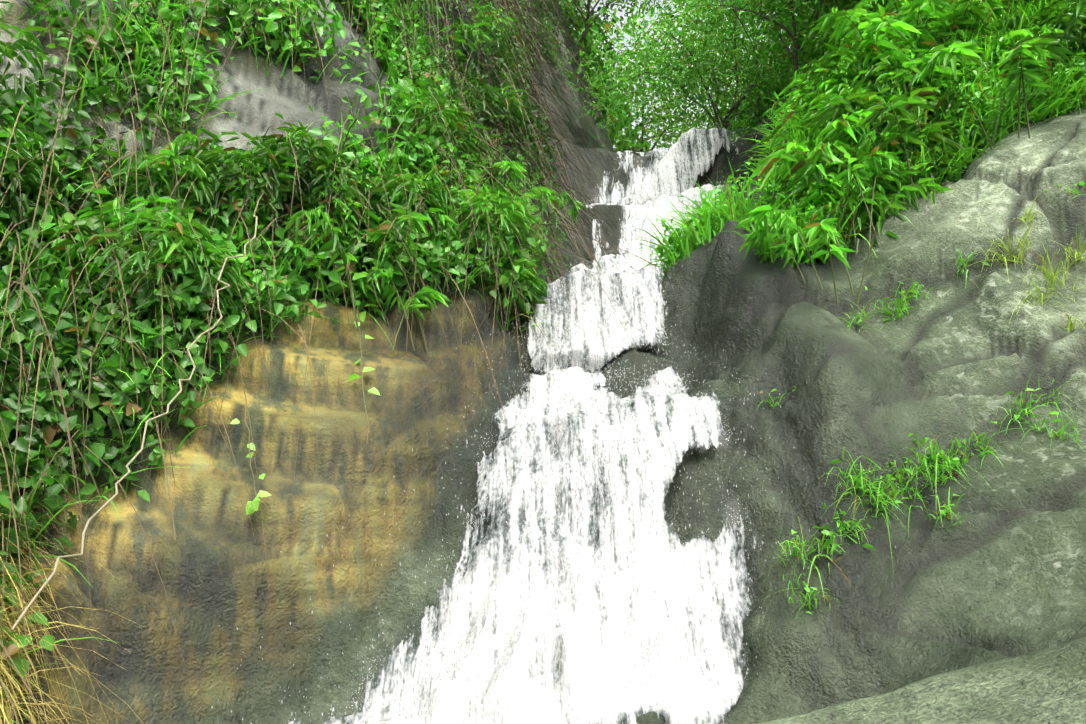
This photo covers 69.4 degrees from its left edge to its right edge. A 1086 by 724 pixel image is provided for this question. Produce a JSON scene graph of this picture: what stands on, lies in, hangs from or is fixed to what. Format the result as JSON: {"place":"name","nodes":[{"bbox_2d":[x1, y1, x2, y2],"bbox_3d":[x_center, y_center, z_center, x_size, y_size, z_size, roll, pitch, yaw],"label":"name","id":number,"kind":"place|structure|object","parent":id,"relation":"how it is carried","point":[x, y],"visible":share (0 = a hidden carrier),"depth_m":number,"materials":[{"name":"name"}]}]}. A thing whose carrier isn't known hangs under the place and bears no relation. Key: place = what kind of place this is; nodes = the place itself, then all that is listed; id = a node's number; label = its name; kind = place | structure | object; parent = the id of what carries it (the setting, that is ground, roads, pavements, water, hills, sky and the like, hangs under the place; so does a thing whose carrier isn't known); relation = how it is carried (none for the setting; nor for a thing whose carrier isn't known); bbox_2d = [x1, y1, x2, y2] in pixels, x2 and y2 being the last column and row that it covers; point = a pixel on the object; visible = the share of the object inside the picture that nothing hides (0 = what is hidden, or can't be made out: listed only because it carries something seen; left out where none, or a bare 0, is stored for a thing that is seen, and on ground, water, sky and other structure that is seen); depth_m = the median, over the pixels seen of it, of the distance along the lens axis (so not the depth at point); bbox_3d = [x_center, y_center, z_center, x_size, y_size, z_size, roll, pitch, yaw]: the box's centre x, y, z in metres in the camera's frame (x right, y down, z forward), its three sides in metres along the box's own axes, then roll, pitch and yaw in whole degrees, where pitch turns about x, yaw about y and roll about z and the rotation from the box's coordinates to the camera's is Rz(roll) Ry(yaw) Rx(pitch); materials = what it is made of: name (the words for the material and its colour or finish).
{"place":"outdoors","nodes":[
{"label":"outdoors","id":0,"kind":"place"},
{"bbox_2d":[0,0,1085,723],"bbox_3d":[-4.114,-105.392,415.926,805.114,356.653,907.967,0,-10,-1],"label":"terrain ground","id":1,"kind":"structure","parent":0,"point":[976,614],"depth_m":7.27,"materials":[{"name":"grey stone"}]},
{"bbox_2d":[141,122,895,723],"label":"water spray","id":2,"kind":"object","parent":1,"relation":"on","point":[585,466],"visible":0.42,"depth_m":7.57,"materials":[{"name":"white liquid"}]},
{"bbox_2d":[286,128,761,723],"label":"water stream","id":3,"kind":"structure","parent":1,"relation":"on","point":[542,492],"depth_m":6.91,"materials":[{"name":"liquid"}]},
{"bbox_2d":[0,0,1085,723],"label":"vegetation","id":4,"kind":"object","parent":1,"relation":"on","point":[976,60],"depth_m":9.02,"materials":[{"name":"green plant"}]},
{"bbox_2d":[574,0,796,150],"label":"sky","id":5,"kind":"structure","parent":0,"point":[618,14],"materials":[{"name":"white"}]}
]}

